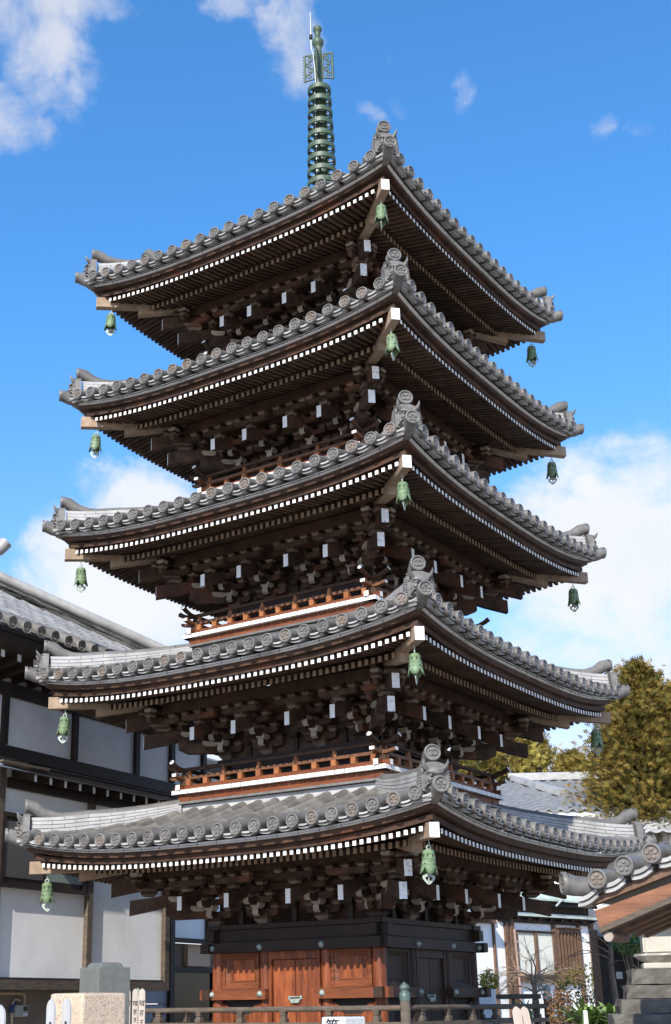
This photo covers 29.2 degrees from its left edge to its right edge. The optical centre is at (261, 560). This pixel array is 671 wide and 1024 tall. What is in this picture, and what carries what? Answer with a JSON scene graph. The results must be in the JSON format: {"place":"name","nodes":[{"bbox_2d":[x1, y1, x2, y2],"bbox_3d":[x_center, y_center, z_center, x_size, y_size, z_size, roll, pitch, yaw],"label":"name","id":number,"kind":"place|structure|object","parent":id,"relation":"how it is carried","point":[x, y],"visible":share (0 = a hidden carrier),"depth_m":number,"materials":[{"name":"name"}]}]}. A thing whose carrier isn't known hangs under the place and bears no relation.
{"place":"outdoors","nodes":[
{"label":"outdoors","id":0,"kind":"place"},
{"bbox_2d":[0,538,206,1023],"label":"temple hall","id":1,"kind":"structure","parent":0,"point":[90,763],"depth_m":19.64,"materials":[{"name":"paint"}]},
{"bbox_2d":[0,992,27,1023],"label":"meter box","id":2,"kind":"object","parent":1,"relation":"on","point":[15,1010],"visible":1,"depth_m":18.51,"materials":[{"name":"grey plastic"}]},
{"bbox_2d":[0,0,670,944],"label":"sky","id":3,"kind":"structure","parent":0,"point":[128,128],"materials":[{"name":"blue"}]},
{"bbox_2d":[509,999,537,1023],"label":"strap leaf plant","id":4,"kind":"object","parent":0,"point":[530,1013],"visible":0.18,"depth_m":32.24,"materials":[{"name":"green plant"}]},
{"bbox_2d":[466,890,609,1023],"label":"white house","id":5,"kind":"structure","parent":0,"point":[496,937],"depth_m":36.88,"materials":[{"name":"paint"}]},
{"bbox_2d":[513,929,521,1003],"bbox_3d":[7.146,12.080,35.540,0.168,3.616,0.085,13,-23,-34],"label":"drain pipe","id":6,"kind":"object","parent":5,"relation":"attached to","point":[517,960],"visible":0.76,"depth_m":35.83,"materials":[{"name":"brown metal"}]},
{"bbox_2d":[516,932,559,981],"bbox_3d":[7.837,11.303,36.579,1.808,1.339,0.166,16,-25,-39],"label":"window","id":7,"kind":"structure","parent":5,"relation":"in","point":[542,939],"depth_m":36.67,"materials":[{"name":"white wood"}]},
{"bbox_2d":[556,927,582,983],"bbox_3d":[9.031,11.565,37.583,1.104,1.587,0.193,16,-25,-39],"label":"lattice window","id":8,"kind":"structure","parent":5,"relation":"in","point":[570,945],"depth_m":37.63,"materials":[{"name":"brown wood"}]},
{"bbox_2d":[588,930,643,1012],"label":"dark shed","id":9,"kind":"structure","parent":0,"point":[603,995],"depth_m":22.82,"materials":[{"name":"brown wood"}]},
{"label":"ground","id":10,"kind":"structure","parent":0,"visible":0},
{"bbox_2d":[0,1005,5,1023],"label":"grave board","id":11,"kind":"object","parent":10,"relation":"on","point":[2,1016],"visible":1,"depth_m":7.20,"materials":[{"name":"white wood"}]},
{"bbox_2d":[46,999,55,1023],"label":"grave board","id":12,"kind":"object","parent":10,"relation":"on","point":[51,1012],"visible":1,"depth_m":7.47,"materials":[{"name":"white wood"}]},
{"bbox_2d":[61,998,71,1023],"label":"grave board","id":13,"kind":"object","parent":10,"relation":"on","point":[66,1012],"visible":1,"depth_m":7.49,"materials":[{"name":"white wood"}]},
{"bbox_2d":[51,993,125,1023],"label":"gravestone","id":14,"kind":"object","parent":10,"relation":"on","point":[98,1008],"visible":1,"depth_m":7.79,"materials":[{"name":"beige stone"}]},
{"bbox_2d":[79,962,129,1023],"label":"gravestone","id":15,"kind":"object","parent":10,"relation":"on","point":[106,977],"visible":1,"depth_m":8.50,"materials":[{"name":"grey stone"}]},
{"bbox_2d":[129,992,130,1023],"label":"grave board","id":16,"kind":"object","parent":10,"relation":"on","point":[129,1007],"visible":0.05,"depth_m":9.57,"materials":[{"name":"beige wood"}]},
{"bbox_2d":[132,989,137,1023],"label":"grave board","id":17,"kind":"object","parent":10,"relation":"on","point":[135,1006],"visible":1,"depth_m":9.59,"materials":[{"name":"beige wood"}]},
{"bbox_2d":[138,988,145,1023],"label":"grave board","id":18,"kind":"object","parent":10,"relation":"on","point":[142,1005],"visible":1,"depth_m":9.57,"materials":[{"name":"beige wood"}]},
{"bbox_2d":[145,758,229,1022],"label":"hall wing","id":19,"kind":"structure","parent":10,"relation":"on","point":[190,971],"depth_m":24.33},
{"bbox_2d":[174,972,211,1021],"bbox_3d":[-1.350,8.910,24.079,0.020,2.250,1.440,-12,-22,30],"label":"glass door","id":20,"kind":"structure","parent":19,"relation":"in","point":[188,986],"depth_m":24.35,"materials":[{"name":"black glass"}]},
{"bbox_2d":[5,14,655,1022],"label":"five storey pagoda","id":21,"kind":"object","parent":10,"relation":"on","point":[291,422],"visible":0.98,"depth_m":17.26,"materials":[{"name":"tile"}]},
{"bbox_2d":[40,875,54,911],"bbox_3d":[-2.811,4.367,16.857,0.178,0.465,0.181,-18,-25,40],"label":"wind bell","id":22,"kind":"object","parent":21,"relation":"hanging from","point":[47,897],"visible":1,"depth_m":16.80,"materials":[{"name":"green metal"}]},
{"bbox_2d":[56,710,69,743],"bbox_3d":[-2.710,2.279,17.591,0.177,0.465,0.182,-17,-25,39],"label":"wind bell","id":23,"kind":"object","parent":21,"relation":"hanging from","point":[63,730],"visible":1,"depth_m":17.54,"materials":[{"name":"green metal"}]},
{"bbox_2d":[74,562,87,592],"bbox_3d":[-2.578,0.241,18.352,0.177,0.465,0.181,-9,-21,22],"label":"wind bell","id":24,"kind":"object","parent":21,"relation":"hanging from","point":[80,579],"visible":1,"depth_m":18.30,"materials":[{"name":"green metal"}]},
{"bbox_2d":[88,429,101,458],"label":"wind bell","id":25,"kind":"object","parent":21,"relation":"hanging from","point":[95,446],"visible":1,"depth_m":19.02,"materials":[{"name":"green metal"}]},
{"bbox_2d":[104,309,116,335],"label":"wind bell","id":26,"kind":"object","parent":21,"relation":"hanging from","point":[110,324],"visible":1,"depth_m":19.70,"materials":[{"name":"green metal"}]},
{"bbox_2d":[273,959,296,1021],"bbox_3d":[0.301,5.756,16.129,0.332,1.418,0.038,-14,-23,33],"label":"door leaf","id":27,"kind":"structure","parent":21,"relation":"in","point":[284,971],"depth_m":16.24,"materials":[{"name":"red wood"}]},
{"bbox_2d":[296,959,317,1021],"bbox_3d":[0.582,5.688,15.942,0.332,1.418,0.038,-14,-23,33],"label":"door leaf","id":28,"kind":"structure","parent":21,"relation":"in","point":[306,969],"depth_m":16.05,"materials":[{"name":"red wood"}]},
{"bbox_2d":[137,982,551,1023],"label":"veranda railing","id":29,"kind":"object","parent":21,"relation":"on","point":[405,1007],"visible":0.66,"depth_m":15.50,"materials":[{"name":"brown wood"}]},
{"bbox_2d":[374,200,388,229],"bbox_3d":[1.593,-4.606,17.134,0.180,0.465,0.177,12,-23,-32],"label":"wind bell","id":30,"kind":"object","parent":21,"relation":"hanging from","point":[381,217],"visible":1,"depth_m":17.10,"materials":[{"name":"green metal"}]},
{"bbox_2d":[385,329,399,360],"bbox_3d":[1.655,-2.736,16.311,0.177,0.466,0.179,7,-21,-21],"label":"wind bell","id":31,"kind":"object","parent":21,"relation":"hanging from","point":[392,347],"visible":1,"depth_m":16.27,"materials":[{"name":"green metal"}]},
{"bbox_2d":[396,475,411,510],"bbox_3d":[1.706,-0.811,15.477,0.177,0.465,0.179,9,-21,-25],"label":"wind bell","id":32,"kind":"object","parent":21,"relation":"hanging from","point":[403,495],"visible":1,"depth_m":15.43,"materials":[{"name":"green metal"}]},
{"bbox_2d":[407,646,424,684],"bbox_3d":[1.750,1.192,14.624,0.179,0.465,0.181,10,-22,-28],"label":"wind bell","id":33,"kind":"object","parent":21,"relation":"hanging from","point":[415,666],"visible":1,"depth_m":14.58,"materials":[{"name":"green metal"}]},
{"bbox_2d":[418,958,431,1020],"bbox_3d":[2.041,5.754,16.181,0.038,1.418,0.332,-14,-23,33],"label":"door leaf","id":34,"kind":"structure","parent":21,"relation":"in","point":[424,980],"depth_m":16.33,"materials":[{"name":"brown wood"}]},
{"bbox_2d":[420,840,437,884],"bbox_3d":[1.786,3.236,13.767,0.180,0.465,0.180,-15,-24,35],"label":"wind bell","id":35,"kind":"object","parent":21,"relation":"hanging from","point":[428,866],"visible":1,"depth_m":13.71,"materials":[{"name":"green metal"}]},
{"bbox_2d":[429,959,443,1020],"bbox_3d":[2.240,5.844,16.447,0.038,1.418,0.332,-14,-23,33],"label":"door leaf","id":36,"kind":"structure","parent":21,"relation":"in","point":[435,969],"depth_m":16.55,"materials":[{"name":"brown wood"}]},
{"bbox_2d":[526,343,537,366],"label":"wind bell","id":37,"kind":"object","parent":21,"relation":"hanging from","point":[531,354],"visible":1,"depth_m":20.81,"materials":[{"name":"green metal"}]},
{"bbox_2d":[546,457,558,483],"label":"wind bell","id":38,"kind":"object","parent":21,"relation":"hanging from","point":[552,473],"visible":1,"depth_m":20.17,"materials":[{"name":"green metal"}]},
{"bbox_2d":[568,583,580,611],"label":"wind bell","id":39,"kind":"object","parent":21,"relation":"hanging from","point":[573,599],"visible":1,"depth_m":19.49,"materials":[{"name":"green metal"}]},
{"bbox_2d":[591,725,603,754],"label":"wind bell","id":40,"kind":"object","parent":21,"relation":"hanging from","point":[596,741],"visible":1,"depth_m":18.79,"materials":[{"name":"green metal"}]},
{"bbox_2d":[322,1016,364,1023],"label":"sign","id":41,"kind":"object","parent":10,"relation":"on","point":[344,1020],"visible":1,"depth_m":8.56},
{"bbox_2d":[450,748,474,766],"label":"conifer","id":42,"kind":"object","parent":10,"relation":"on","point":[463,761],"depth_m":63.44,"materials":[{"name":"green plant"}]},
{"bbox_2d":[458,751,515,781],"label":"conifer","id":43,"kind":"object","parent":10,"relation":"on","point":[493,765],"visible":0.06,"depth_m":60.64,"materials":[{"name":"green plant"}]},
{"bbox_2d":[479,989,495,1017],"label":"stone pillar","id":44,"kind":"structure","parent":10,"relation":"on","point":[488,1013],"depth_m":31.78,"materials":[{"name":"grey stone"}]},
{"bbox_2d":[478,967,499,992],"bbox_3d":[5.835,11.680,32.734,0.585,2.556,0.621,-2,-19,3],"label":"shrub","id":45,"kind":"object","parent":10,"relation":"on","point":[490,978],"visible":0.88,"depth_m":32.92,"materials":[{"name":"green plant"}]},
{"bbox_2d":[475,737,558,811],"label":"conifer","id":46,"kind":"object","parent":10,"relation":"on","point":[521,765],"visible":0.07,"depth_m":62.03,"materials":[{"name":"green plant"}]},
{"bbox_2d":[512,1006,522,1023],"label":"grave board","id":47,"kind":"object","parent":10,"relation":"on","point":[517,1015],"visible":1,"depth_m":12.21,"materials":[{"name":"beige wood"}]},
{"bbox_2d":[496,994,540,1023],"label":"plank fence","id":48,"kind":"object","parent":10,"relation":"on","point":[525,996],"visible":0.59,"depth_m":33.06,"materials":[{"name":"grey wood"}]},
{"bbox_2d":[520,1006,530,1023],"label":"grave board","id":49,"kind":"object","parent":10,"relation":"on","point":[525,1014],"visible":1,"depth_m":12.27,"materials":[{"name":"beige wood"}]},
{"bbox_2d":[481,922,592,1022],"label":"bare tree","id":50,"kind":"object","parent":10,"relation":"on","point":[533,980],"visible":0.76,"depth_m":33.31,"materials":[{"name":"brown plant"}]},
{"bbox_2d":[521,731,562,811],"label":"conifer","id":51,"kind":"object","parent":10,"relation":"on","point":[549,753],"visible":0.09,"depth_m":63.78,"materials":[{"name":"green plant"}]},
{"bbox_2d":[545,986,575,1023],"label":"shrub","id":52,"kind":"object","parent":10,"relation":"on","point":[556,999],"visible":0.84,"depth_m":14.76,"materials":[{"name":"red plant"}]},
{"bbox_2d":[548,747,578,811],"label":"conifer","id":53,"kind":"object","parent":10,"relation":"on","point":[562,756],"visible":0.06,"depth_m":63.28,"materials":[{"name":"green plant"}]},
{"bbox_2d":[465,771,670,929],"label":"hall","id":54,"kind":"structure","parent":10,"relation":"on","point":[541,792],"depth_m":44.30,"materials":[{"name":"tile"}]},
{"bbox_2d":[546,746,596,811],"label":"conifer","id":55,"kind":"object","parent":10,"relation":"on","point":[570,763],"visible":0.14,"depth_m":59.11,"materials":[{"name":"green plant"}]},
{"bbox_2d":[554,962,595,1011],"bbox_3d":[8.018,11.406,32.108,1.356,2.616,1.253,-2,-19,3],"label":"shrub","id":56,"kind":"object","parent":10,"relation":"on","point":[566,984],"visible":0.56,"depth_m":32.36,"materials":[{"name":"brown plant"}]},
{"bbox_2d":[551,997,614,1023],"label":"strap leaf plant","id":57,"kind":"object","parent":10,"relation":"on","point":[577,1017],"visible":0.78,"depth_m":14.27,"materials":[{"name":"green plant"}]},
{"bbox_2d":[583,1011,587,1023],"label":"stake","id":58,"kind":"object","parent":10,"relation":"on","point":[585,1015],"visible":1,"depth_m":12.13,"materials":[{"name":"white wood"}]},
{"bbox_2d":[563,1002,615,1023],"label":"strap leaf plant","id":59,"kind":"object","parent":10,"relation":"on","point":[609,1007],"visible":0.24,"depth_m":14.34,"materials":[{"name":"green plant"}]},
{"bbox_2d":[546,910,639,1005],"bbox_3d":[5.710,7.109,21.194,1.973,3.597,1.353,-2,-19,3],"label":"garden tree","id":60,"kind":"object","parent":10,"relation":"on","point":[613,984],"visible":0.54,"depth_m":21.60,"materials":[{"name":"green plant"}]},
{"bbox_2d":[559,836,670,942],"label":"shelter","id":61,"kind":"object","parent":10,"relation":"on","point":[633,889],"visible":1,"depth_m":10.57,"materials":[{"name":"tile"}]},
{"bbox_2d":[562,653,670,928],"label":"conifer","id":62,"kind":"object","parent":10,"relation":"on","point":[632,760],"visible":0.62,"depth_m":42.70,"materials":[{"name":"green plant"}]},
{"bbox_2d":[610,934,642,970],"bbox_3d":[5.638,6.839,18.940,0.723,2.625,0.778,-2,-19,3],"label":"shrub","id":63,"kind":"object","parent":10,"relation":"on","point":[634,942],"visible":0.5,"depth_m":19.20,"materials":[{"name":"green plant"}]},
{"bbox_2d":[607,928,670,1023],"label":"stone steps","id":64,"kind":"structure","parent":10,"relation":"on","point":[646,989],"depth_m":12.64,"materials":[{"name":"grey stone"}]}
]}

